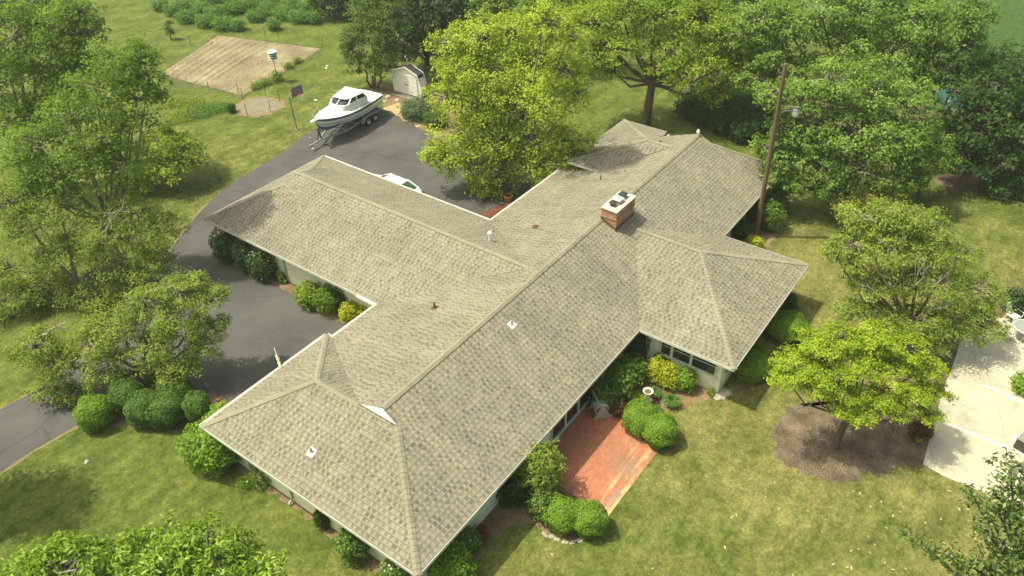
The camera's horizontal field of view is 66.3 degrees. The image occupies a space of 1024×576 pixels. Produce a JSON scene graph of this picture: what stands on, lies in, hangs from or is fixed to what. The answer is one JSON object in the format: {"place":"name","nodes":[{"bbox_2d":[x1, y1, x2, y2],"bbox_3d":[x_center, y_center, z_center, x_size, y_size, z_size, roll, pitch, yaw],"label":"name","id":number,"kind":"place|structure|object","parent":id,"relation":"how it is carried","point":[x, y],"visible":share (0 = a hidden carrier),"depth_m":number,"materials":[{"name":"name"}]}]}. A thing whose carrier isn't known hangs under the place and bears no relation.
{"place":"outdoors","nodes":[
{"label":"outdoors","id":0,"kind":"place"},
{"bbox_2d":[0,106,544,471],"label":"driveway","id":1,"kind":"structure","parent":0,"point":[268,317],"depth_m":42.21,"materials":[{"name":"asphalt"}]},
{"bbox_2d":[309,107,380,149],"bbox_3d":[-12.402,-12.049,57.168,2.480,1.300,7.320,18,41,22],"label":"trailer","id":2,"kind":"object","parent":1,"relation":"on","point":[367,119],"visible":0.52,"depth_m":57.49,"materials":[{"name":"metal"}]},
{"bbox_2d":[309,86,382,129],"bbox_3d":[-12.182,-12.992,56.977,2.462,2.195,7.319,18,41,22],"label":"motor boat","id":3,"kind":"object","parent":2,"relation":"on","point":[347,104],"visible":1,"depth_m":56.24,"materials":[{"name":"white plastic"}]},
{"bbox_2d":[375,173,424,193],"bbox_3d":[-7.784,-6.303,49.511,4.620,1.430,2.160,23,44,28],"label":"parked car","id":4,"kind":"object","parent":1,"relation":"on","point":[401,180],"visible":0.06,"depth_m":48.94,"materials":[{"name":"white paint"}]},
{"bbox_2d":[0,0,1023,575],"bbox_3d":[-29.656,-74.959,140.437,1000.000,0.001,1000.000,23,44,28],"label":"lawn","id":5,"kind":"structure","parent":0,"point":[698,484],"depth_m":33.10,"materials":[{"name":"plant"}]},
{"bbox_2d":[0,0,111,183],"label":"tree","id":6,"kind":"object","parent":5,"relation":"on","point":[47,35],"visible":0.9,"depth_m":46.22,"materials":[{"name":"green plant"}]},
{"bbox_2d":[0,31,176,268],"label":"tree","id":7,"kind":"object","parent":5,"relation":"on","point":[137,58],"visible":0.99,"depth_m":38.71,"materials":[{"name":"green plant"}]},
{"bbox_2d":[72,393,116,433],"bbox_3d":[-18.268,5.421,34.288,1.641,1.619,1.710,23,44,28],"label":"round bush","id":8,"kind":"object","parent":5,"relation":"on","point":[92,411],"visible":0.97,"depth_m":33.89,"materials":[{"name":"green plant"}]},
{"bbox_2d":[0,177,200,326],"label":"tree","id":9,"kind":"object","parent":5,"relation":"on","point":[34,283],"visible":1,"depth_m":40.22,"materials":[{"name":"green plant"}]},
{"bbox_2d":[0,267,234,412],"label":"tree","id":10,"kind":"object","parent":5,"relation":"on","point":[98,329],"visible":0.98,"depth_m":34.71,"materials":[{"name":"green plant"}]},
{"bbox_2d":[0,507,293,575],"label":"tree","id":11,"kind":"object","parent":5,"relation":"on","point":[181,553],"visible":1,"depth_m":22.02,"materials":[{"name":"green plant"}]},
{"bbox_2d":[0,132,309,474],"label":"driveway edge","id":12,"kind":"object","parent":5,"relation":"on","point":[48,442],"visible":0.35,"depth_m":34.33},
{"bbox_2d":[101,120,211,202],"bbox_3d":[-23.009,-8.258,50.166,7.297,4.435,4.759,-3,38,-3],"label":"tree","id":13,"kind":"object","parent":5,"relation":"on","point":[171,141],"visible":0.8,"depth_m":49.64,"materials":[{"name":"green plant"}]},
{"bbox_2d":[108,390,226,428],"bbox_3d":[-15.660,5.443,35.476,6.176,0.001,2.517,1,38,2],"label":"bush bed","id":14,"kind":"object","parent":5,"relation":"on","point":[119,421],"visible":0.24,"depth_m":35.00,"materials":[{"name":"brown soil"}]},
{"bbox_2d":[106,377,145,416],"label":"round bush","id":15,"kind":"object","parent":14,"relation":"on","point":[122,390],"visible":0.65,"depth_m":34.44,"materials":[{"name":"green plant"}]},
{"bbox_2d":[122,388,157,428],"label":"round bush","id":16,"kind":"object","parent":14,"relation":"on","point":[135,406],"visible":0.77,"depth_m":33.92,"materials":[{"name":"green plant"}]},
{"bbox_2d":[143,390,186,429],"bbox_3d":[-15.210,5.324,34.438,1.682,1.547,1.887,23,44,28],"label":"round bush","id":17,"kind":"object","parent":14,"relation":"on","point":[165,408],"visible":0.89,"depth_m":33.94,"materials":[{"name":"green plant"}]},
{"bbox_2d":[155,372,195,398],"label":"round bush","id":18,"kind":"object","parent":14,"relation":"on","point":[185,388],"visible":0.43,"depth_m":34.81,"materials":[{"name":"green plant"}]},
{"bbox_2d":[180,390,212,421],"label":"round bush","id":19,"kind":"object","parent":14,"relation":"on","point":[195,407],"visible":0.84,"depth_m":34.21,"materials":[{"name":"green plant"}]},
{"bbox_2d":[162,105,200,123],"bbox_3d":[-24.908,-13.178,59.572,2.856,0.474,3.112,23,44,28],"label":"weed mound","id":20,"kind":"object","parent":5,"relation":"on","point":[182,116],"visible":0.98,"depth_m":59.39,"materials":[{"name":"green plant"}]},
{"bbox_2d":[172,8,199,24],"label":"berry bush","id":21,"kind":"object","parent":5,"relation":"on","point":[188,16],"visible":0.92,"depth_m":76.08,"materials":[{"name":"green plant"}]},
{"bbox_2d":[175,412,242,478],"bbox_3d":[-12.364,6.399,32.404,2.824,2.274,2.755,23,44,28],"label":"corner bush","id":22,"kind":"object","parent":5,"relation":"on","point":[209,452],"visible":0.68,"depth_m":31.65,"materials":[{"name":"green plant"}]},
{"bbox_2d":[202,2,231,18],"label":"berry bush","id":23,"kind":"object","parent":5,"relation":"on","point":[218,9],"visible":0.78,"depth_m":77.25,"materials":[{"name":"green plant"}]},
{"bbox_2d":[207,15,235,31],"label":"berry bush","id":24,"kind":"object","parent":5,"relation":"on","point":[219,23],"visible":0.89,"depth_m":74.47,"materials":[{"name":"green plant"}]},
{"bbox_2d":[159,34,322,99],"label":"garden edge weeds","id":25,"kind":"object","parent":5,"relation":"on","point":[178,82],"visible":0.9,"depth_m":65.26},
{"bbox_2d":[162,35,320,95],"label":"garden bed","id":26,"kind":"object","parent":25,"relation":"on","point":[224,63],"visible":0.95,"depth_m":68.11,"materials":[{"name":"soil"}]},
{"bbox_2d":[234,96,285,117],"bbox_3d":[-19.778,-14.181,61.108,4.076,0.001,3.894,23,44,28],"label":"gravel edge","id":27,"kind":"object","parent":5,"relation":"on","point":[269,113],"visible":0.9,"depth_m":60.95,"materials":[{"name":"gravel"}]},
{"bbox_2d":[237,98,280,115],"bbox_3d":[-19.802,-14.213,61.145,3.413,0.001,3.140,23,44,28],"label":"gravel bed","id":28,"kind":"object","parent":27,"relation":"on","point":[257,106],"visible":0.98,"depth_m":61.08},
{"bbox_2d":[212,228,348,324],"bbox_3d":[-12.832,-1.106,43.963,13.439,0.001,2.663,26,45,30],"label":"mulch bed","id":29,"kind":"object","parent":5,"relation":"on","point":[288,286],"visible":0.19,"depth_m":42.48,"materials":[{"name":"brown soil"}]},
{"bbox_2d":[207,227,238,263],"bbox_3d":[-16.124,-2.501,44.099,1.964,2.224,1.778,23,44,28],"label":"camellia","id":30,"kind":"object","parent":29,"relation":"on","point":[222,241],"visible":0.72,"depth_m":43.65,"materials":[{"name":"green plant"}]},
{"bbox_2d":[230,239,254,272],"bbox_3d":[-14.764,-1.845,43.318,1.594,2.090,1.681,23,44,28],"label":"camellia","id":31,"kind":"object","parent":29,"relation":"on","point":[242,250],"visible":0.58,"depth_m":42.90,"materials":[{"name":"green plant"}]},
{"bbox_2d":[243,246,278,283],"bbox_3d":[-13.577,-1.409,42.746,1.811,2.080,1.866,23,44,28],"label":"camellia","id":32,"kind":"object","parent":29,"relation":"on","point":[262,264],"visible":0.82,"depth_m":42.33,"materials":[{"name":"green plant"}]},
{"bbox_2d":[291,279,323,311],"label":"shrub","id":33,"kind":"object","parent":29,"relation":"on","point":[304,295],"visible":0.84,"depth_m":40.60,"materials":[{"name":"green plant"}]},
{"bbox_2d":[311,282,340,314],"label":"shrub","id":34,"kind":"object","parent":29,"relation":"on","point":[325,299],"visible":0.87,"depth_m":40.13,"materials":[{"name":"green plant"}]},
{"bbox_2d":[338,299,359,323],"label":"yellow shrub","id":35,"kind":"object","parent":29,"relation":"on","point":[348,312],"visible":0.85,"depth_m":39.59,"materials":[{"name":"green plant"}]},
{"bbox_2d":[270,4,297,20],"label":"berry bush","id":36,"kind":"object","parent":5,"relation":"on","point":[283,9],"visible":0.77,"depth_m":76.85,"materials":[{"name":"green plant"}]},
{"bbox_2d":[235,454,386,572],"bbox_3d":[-8.053,8.433,31.482,12.506,0.001,2.297,23,44,28],"label":"bed","id":37,"kind":"object","parent":5,"relation":"on","point":[330,532],"visible":0.2,"depth_m":30.85,"materials":[{"name":"brown soil"}]},
{"bbox_2d":[312,509,330,530],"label":"shrub","id":38,"kind":"object","parent":37,"relation":"on","point":[319,519],"visible":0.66,"depth_m":29.90,"materials":[{"name":"green plant"}]},
{"bbox_2d":[330,528,370,565],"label":"shrub","id":39,"kind":"object","parent":37,"relation":"on","point":[352,547],"visible":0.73,"depth_m":28.59,"materials":[{"name":"green plant"}]},
{"bbox_2d":[376,558,412,575],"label":"shrub","id":40,"kind":"object","parent":37,"relation":"on","point":[392,569],"visible":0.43,"depth_m":27.56,"materials":[{"name":"green plant"}]},
{"bbox_2d":[307,0,360,20],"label":"tree","id":41,"kind":"object","parent":5,"relation":"on","point":[338,6],"visible":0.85,"depth_m":75.86,"materials":[{"name":"green plant"}]},
{"bbox_2d":[368,81,474,144],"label":"dirt ground","id":42,"kind":"structure","parent":5,"relation":"on","point":[386,89],"depth_m":61.56,"materials":[{"name":"beige soil"}]},
{"bbox_2d":[336,0,417,89],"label":"tree","id":43,"kind":"object","parent":42,"relation":"on","point":[378,58],"visible":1,"depth_m":60.97,"materials":[{"name":"green plant"}]},
{"bbox_2d":[391,56,426,100],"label":"garden shed","id":44,"kind":"structure","parent":42,"relation":"on","point":[409,79],"depth_m":61.70,"materials":[{"name":"white paint"}]},
{"bbox_2d":[396,95,435,123],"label":"shrub","id":45,"kind":"object","parent":42,"relation":"on","point":[414,110],"visible":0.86,"depth_m":58.36,"materials":[{"name":"green plant"}]},
{"bbox_2d":[421,109,449,127],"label":"shrub","id":46,"kind":"object","parent":42,"relation":"on","point":[431,119],"visible":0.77,"depth_m":57.41,"materials":[{"name":"green plant"}]},
{"bbox_2d":[386,0,473,69],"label":"tree","id":47,"kind":"object","parent":5,"relation":"on","point":[421,12],"visible":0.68,"depth_m":63.94,"materials":[{"name":"green plant"}]},
{"bbox_2d":[440,0,518,44],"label":"tree","id":48,"kind":"object","parent":5,"relation":"on","point":[476,10],"visible":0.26,"depth_m":67.16,"materials":[{"name":"green plant"}]},
{"bbox_2d":[199,119,809,575],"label":"house","id":49,"kind":"structure","parent":5,"relation":"on","point":[435,389],"depth_m":35.60,"materials":[{"name":"beige"}]},
{"bbox_2d":[550,385,592,443],"bbox_3d":[2.647,4.990,34.018,0.110,2.220,3.460,23,44,28],"label":"window","id":50,"kind":"structure","parent":49,"relation":"in","point":[582,402],"depth_m":34.34,"materials":[{"name":"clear glass"}]},
{"bbox_2d":[657,341,717,378],"bbox_3d":[8.041,3.097,35.749,2.945,1.180,0.110,23,44,28],"label":"window","id":51,"kind":"structure","parent":49,"relation":"in","point":[703,366],"depth_m":35.87,"materials":[{"name":"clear glass"}]},
{"bbox_2d":[416,0,598,201],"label":"tree","id":52,"kind":"object","parent":5,"relation":"on","point":[494,100],"visible":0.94,"depth_m":46.41,"materials":[{"name":"green plant"}]},
{"bbox_2d":[459,0,606,70],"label":"tree","id":53,"kind":"object","parent":5,"relation":"on","point":[488,4],"visible":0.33,"depth_m":62.35,"materials":[{"name":"green plant"}]},
{"bbox_2d":[474,476,606,542],"bbox_3d":[-0.610,8.731,30.987,7.862,0.001,4.831,-12,39,-15],"label":"side bed","id":54,"kind":"object","parent":5,"relation":"on","point":[497,519],"visible":0.21,"depth_m":30.59,"materials":[{"name":"brown soil"}]},
{"bbox_2d":[427,540,479,575],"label":"shrub","id":55,"kind":"object","parent":54,"relation":"on","point":[451,560],"visible":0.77,"depth_m":27.72,"materials":[{"name":"green plant"}]},
{"bbox_2d":[449,525,482,557],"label":"shrub","id":56,"kind":"object","parent":54,"relation":"on","point":[467,536],"visible":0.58,"depth_m":28.87,"materials":[{"name":"green plant"}]},
{"bbox_2d":[496,470,531,508],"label":"shrub","id":57,"kind":"object","parent":54,"relation":"on","point":[510,492],"visible":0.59,"depth_m":30.55,"materials":[{"name":"green plant"}]},
{"bbox_2d":[509,437,568,501],"bbox_3d":[1.104,7.016,30.788,2.274,3.022,2.468,23,44,28],"label":"tall shrub","id":58,"kind":"object","parent":54,"relation":"on","point":[539,465],"visible":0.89,"depth_m":30.23,"materials":[{"name":"green plant"}]},
{"bbox_2d":[524,484,563,524],"bbox_3d":[1.229,8.288,30.320,1.473,1.559,1.467,23,44,28],"label":"shrub","id":59,"kind":"object","parent":54,"relation":"on","point":[540,504],"visible":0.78,"depth_m":30.03,"materials":[{"name":"green plant"}]},
{"bbox_2d":[542,493,580,536],"bbox_3d":[1.958,8.637,29.948,1.581,1.459,1.482,23,44,28],"label":"round bush","id":60,"kind":"object","parent":54,"relation":"on","point":[561,513],"visible":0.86,"depth_m":29.48,"materials":[{"name":"green plant"}]},
{"bbox_2d":[572,499,608,538],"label":"round bush","id":61,"kind":"object","parent":54,"relation":"on","point":[592,517],"visible":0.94,"depth_m":29.37,"materials":[{"name":"green plant"}]},
{"bbox_2d":[621,398,657,437],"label":"round bush","id":62,"kind":"object","parent":5,"relation":"on","point":[635,415],"visible":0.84,"depth_m":33.45,"materials":[{"name":"green plant"}]},
{"bbox_2d":[640,412,679,449],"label":"round bush","id":63,"kind":"object","parent":5,"relation":"on","point":[661,431],"visible":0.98,"depth_m":32.82,"materials":[{"name":"green plant"}]},
{"bbox_2d":[560,0,766,126],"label":"tree","id":64,"kind":"object","parent":5,"relation":"on","point":[657,76],"visible":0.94,"depth_m":53.45,"materials":[{"name":"green plant"}]},
{"bbox_2d":[616,361,726,415],"bbox_3d":[6.570,4.376,36.557,6.172,0.001,5.601,23,44,28],"label":"front bed","id":65,"kind":"object","parent":5,"relation":"on","point":[698,393],"visible":0.21,"depth_m":35.83,"materials":[{"name":"brown soil"}]},
{"bbox_2d":[585,380,618,410],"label":"rhododendron","id":66,"kind":"object","parent":65,"relation":"on","point":[603,391],"visible":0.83,"depth_m":34.71,"materials":[{"name":"green plant"}]},
{"bbox_2d":[597,357,642,400],"bbox_3d":[4.835,4.127,35.576,2.176,1.710,1.916,23,44,28],"label":"rhododendron","id":67,"kind":"object","parent":65,"relation":"on","point":[620,376],"visible":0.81,"depth_m":35.12,"materials":[{"name":"green plant"}]},
{"bbox_2d":[617,352,649,386],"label":"rhododendron","id":68,"kind":"object","parent":65,"relation":"on","point":[637,363],"visible":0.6,"depth_m":35.89,"materials":[{"name":"green plant"}]},
{"bbox_2d":[624,332,651,358],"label":"evergreen shrub","id":69,"kind":"object","parent":65,"relation":"on","point":[637,343],"visible":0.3,"depth_m":36.76,"materials":[{"name":"green plant"}]},
{"bbox_2d":[645,354,668,382],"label":"yellow shrub","id":70,"kind":"object","parent":65,"relation":"on","point":[652,374],"visible":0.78,"depth_m":36.03,"materials":[{"name":"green plant"}]},
{"bbox_2d":[656,361,680,390],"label":"yellow shrub","id":71,"kind":"object","parent":65,"relation":"on","point":[669,376],"visible":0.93,"depth_m":35.70,"materials":[{"name":"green plant"}]},
{"bbox_2d":[672,366,698,393],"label":"shrub","id":72,"kind":"object","parent":65,"relation":"on","point":[687,381],"visible":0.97,"depth_m":35.61,"materials":[{"name":"green plant"}]},
{"bbox_2d":[706,110,736,136],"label":"border shrub","id":73,"kind":"object","parent":5,"relation":"on","point":[721,124],"visible":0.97,"depth_m":55.87,"materials":[{"name":"green plant"}]},
{"bbox_2d":[729,119,754,144],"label":"border shrub","id":74,"kind":"object","parent":5,"relation":"on","point":[741,132],"visible":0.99,"depth_m":54.84,"materials":[{"name":"green plant"}]},
{"bbox_2d":[735,344,775,382],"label":"hedge","id":75,"kind":"object","parent":5,"relation":"on","point":[754,363],"visible":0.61,"depth_m":36.08,"materials":[{"name":"green plant"}]},
{"bbox_2d":[736,185,793,248],"bbox_3d":[15.238,-4.776,48.355,3.157,0.001,9.730,16,41,20],"label":"bed","id":76,"kind":"object","parent":5,"relation":"on","point":[771,236],"visible":0.15,"depth_m":46.17,"materials":[{"name":"brown soil"}]},
{"bbox_2d":[730,217,754,241],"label":"shrub","id":77,"kind":"object","parent":76,"relation":"on","point":[740,230],"visible":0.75,"depth_m":45.18,"materials":[{"name":"green plant"}]},
{"bbox_2d":[752,199,786,232],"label":"shrub","id":78,"kind":"object","parent":76,"relation":"on","point":[772,217],"visible":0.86,"depth_m":45.81,"materials":[{"name":"green plant"}]},
{"bbox_2d":[753,63,798,236],"bbox_3d":[14.507,-7.245,42.972,1.336,10.509,0.422,1,38,3],"label":"light pole","id":79,"kind":"object","parent":76,"relation":"on","point":[795,112],"visible":0.97,"depth_m":42.47,"materials":[{"name":"brown wood"}]},
{"bbox_2d":[764,185,790,209],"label":"shrub","id":80,"kind":"object","parent":76,"relation":"on","point":[781,198],"visible":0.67,"depth_m":47.51,"materials":[{"name":"green plant"}]},
{"bbox_2d":[765,309,810,343],"bbox_3d":[13.561,1.877,38.728,2.299,1.294,2.258,23,44,28],"label":"hedge","id":81,"kind":"object","parent":5,"relation":"on","point":[782,325],"visible":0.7,"depth_m":38.21,"materials":[{"name":"green plant"}]},
{"bbox_2d":[679,69,1023,200],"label":"hedge bed","id":82,"kind":"object","parent":5,"relation":"on","point":[947,180],"visible":0.18,"depth_m":51.90,"materials":[{"name":"soil"}]},
{"bbox_2d":[672,94,702,119],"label":"border shrub","id":83,"kind":"object","parent":82,"relation":"on","point":[684,105],"visible":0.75,"depth_m":58.25,"materials":[{"name":"green plant"}]},
{"bbox_2d":[686,102,719,127],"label":"border shrub","id":84,"kind":"object","parent":82,"relation":"on","point":[702,114],"visible":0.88,"depth_m":57.03,"materials":[{"name":"green plant"}]},
{"bbox_2d":[701,94,735,117],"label":"border shrub","id":85,"kind":"object","parent":82,"relation":"on","point":[725,104],"visible":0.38,"depth_m":57.98,"materials":[{"name":"green plant"}]},
{"bbox_2d":[722,106,759,129],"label":"border shrub","id":86,"kind":"object","parent":82,"relation":"on","point":[740,115],"visible":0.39,"depth_m":56.31,"materials":[{"name":"green plant"}]},
{"bbox_2d":[689,0,793,91],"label":"tree","id":87,"kind":"object","parent":82,"relation":"on","point":[736,2],"visible":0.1,"depth_m":59.28,"materials":[{"name":"green plant"}]},
{"bbox_2d":[729,90,757,113],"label":"border shrub","id":88,"kind":"object","parent":82,"relation":"on","point":[742,100],"visible":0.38,"depth_m":58.38,"materials":[{"name":"green plant"}]},
{"bbox_2d":[743,112,772,140],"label":"border shrub","id":89,"kind":"object","parent":82,"relation":"on","point":[759,125],"visible":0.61,"depth_m":55.21,"materials":[{"name":"green plant"}]},
{"bbox_2d":[713,0,1004,146],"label":"tree","id":90,"kind":"object","parent":82,"relation":"on","point":[839,13],"visible":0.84,"depth_m":50.31,"materials":[{"name":"green plant"}]},
{"bbox_2d":[896,55,977,145],"bbox_3d":[27.978,-11.772,51.825,5.353,6.763,4.303,-19,41,-22],"label":"tree","id":91,"kind":"object","parent":82,"relation":"on","point":[966,69],"visible":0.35,"depth_m":50.61,"materials":[{"name":"green plant"}]},
{"bbox_2d":[932,51,1023,203],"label":"tree","id":92,"kind":"object","parent":82,"relation":"on","point":[982,112],"visible":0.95,"depth_m":47.96,"materials":[{"name":"green plant"}]},
{"bbox_2d":[951,38,1023,129],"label":"tree","id":93,"kind":"object","parent":82,"relation":"on","point":[995,60],"visible":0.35,"depth_m":52.94,"materials":[{"name":"green plant"}]},
{"bbox_2d":[770,392,940,483],"bbox_3d":[15.461,6.149,34.120,9.222,0.001,4.867,-10,38,-12],"label":"mulch ring","id":94,"kind":"object","parent":5,"relation":"on","point":[804,438],"visible":0.65,"depth_m":33.39,"materials":[{"name":"soil"}]},
{"bbox_2d":[763,316,959,449],"bbox_3d":[13.803,4.366,31.834,7.891,5.754,3.945,-5,38,-6],"label":"tree","id":95,"kind":"object","parent":94,"relation":"on","point":[852,409],"visible":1,"depth_m":30.81,"materials":[{"name":"green plant"}]},
{"bbox_2d":[907,416,935,444],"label":"shrub","id":96,"kind":"object","parent":94,"relation":"on","point":[920,429],"visible":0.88,"depth_m":33.30,"materials":[{"name":"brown plant"}]},
{"bbox_2d":[748,53,965,202],"bbox_3d":[19.677,-8.867,45.977,12.214,9.422,7.413,-3,38,-4],"label":"tree","id":97,"kind":"object","parent":5,"relation":"on","point":[841,176],"visible":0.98,"depth_m":44.84,"materials":[{"name":"green plant"}]},
{"bbox_2d":[829,187,916,237],"bbox_3d":[20.861,-4.399,45.642,5.195,2.721,3.222,-7,38,-8],"label":"tree","id":98,"kind":"object","parent":5,"relation":"on","point":[858,201],"visible":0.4,"depth_m":45.17,"materials":[{"name":"green plant"}]},
{"bbox_2d":[853,312,965,394],"bbox_3d":[19.323,3.088,38.053,4.492,0.001,9.542,23,44,28],"label":"mulch bed","id":99,"kind":"object","parent":5,"relation":"on","point":[950,360],"visible":0.16,"depth_m":37.59,"materials":[{"name":"soil"}]},
{"bbox_2d":[811,193,1017,359],"bbox_3d":[18.591,-0.210,36.273,9.962,7.524,5.084,5,38,7],"label":"tree","id":100,"kind":"object","parent":5,"relation":"on","point":[914,224],"visible":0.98,"depth_m":35.65,"materials":[{"name":"green plant"}]},
{"bbox_2d":[885,142,965,199],"bbox_3d":[25.064,-7.119,48.270,5.062,3.762,2.841,-3,38,-3],"label":"tree","id":101,"kind":"object","parent":5,"relation":"on","point":[918,192],"visible":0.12,"depth_m":47.69,"materials":[{"name":"green plant"}]},
{"bbox_2d":[896,447,1023,575],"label":"tree","id":102,"kind":"object","parent":5,"relation":"on","point":[1002,553],"visible":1,"depth_m":22.08,"materials":[{"name":"green plant"}]},
{"bbox_2d":[923,314,1023,504],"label":"concrete court","id":103,"kind":"object","parent":5,"relation":"on","point":[978,407],"visible":0.67,"depth_m":34.70,"materials":[{"name":"concrete"}]},
{"bbox_2d":[988,299,1023,319],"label":"court bed","id":104,"kind":"object","parent":103,"relation":"on","point":[1004,314],"visible":0.12,"depth_m":40.20,"materials":[{"name":"brown soil"}]},
{"bbox_2d":[1000,286,1023,318],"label":"shrub","id":105,"kind":"object","parent":104,"relation":"on","point":[1018,300],"visible":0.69,"depth_m":39.55,"materials":[{"name":"green plant"}]},
{"bbox_2d":[1008,370,1023,395],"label":"shrub","id":106,"kind":"object","parent":103,"relation":"on","point":[1017,383],"visible":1,"depth_m":35.62,"materials":[{"name":"green plant"}]},
{"bbox_2d":[548,403,658,515],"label":"patio","id":107,"kind":"structure","parent":0,"point":[608,461],"depth_m":32.98,"materials":[{"name":"brick"}]},
{"bbox_2d":[588,390,612,419],"bbox_3d":[3.942,5.117,34.652,0.969,1.181,0.750,-9,38,-11],"label":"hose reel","id":108,"kind":"object","parent":107,"relation":"on","point":[602,412],"visible":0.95,"depth_m":34.53,"materials":[{"name":"grey plastic"}]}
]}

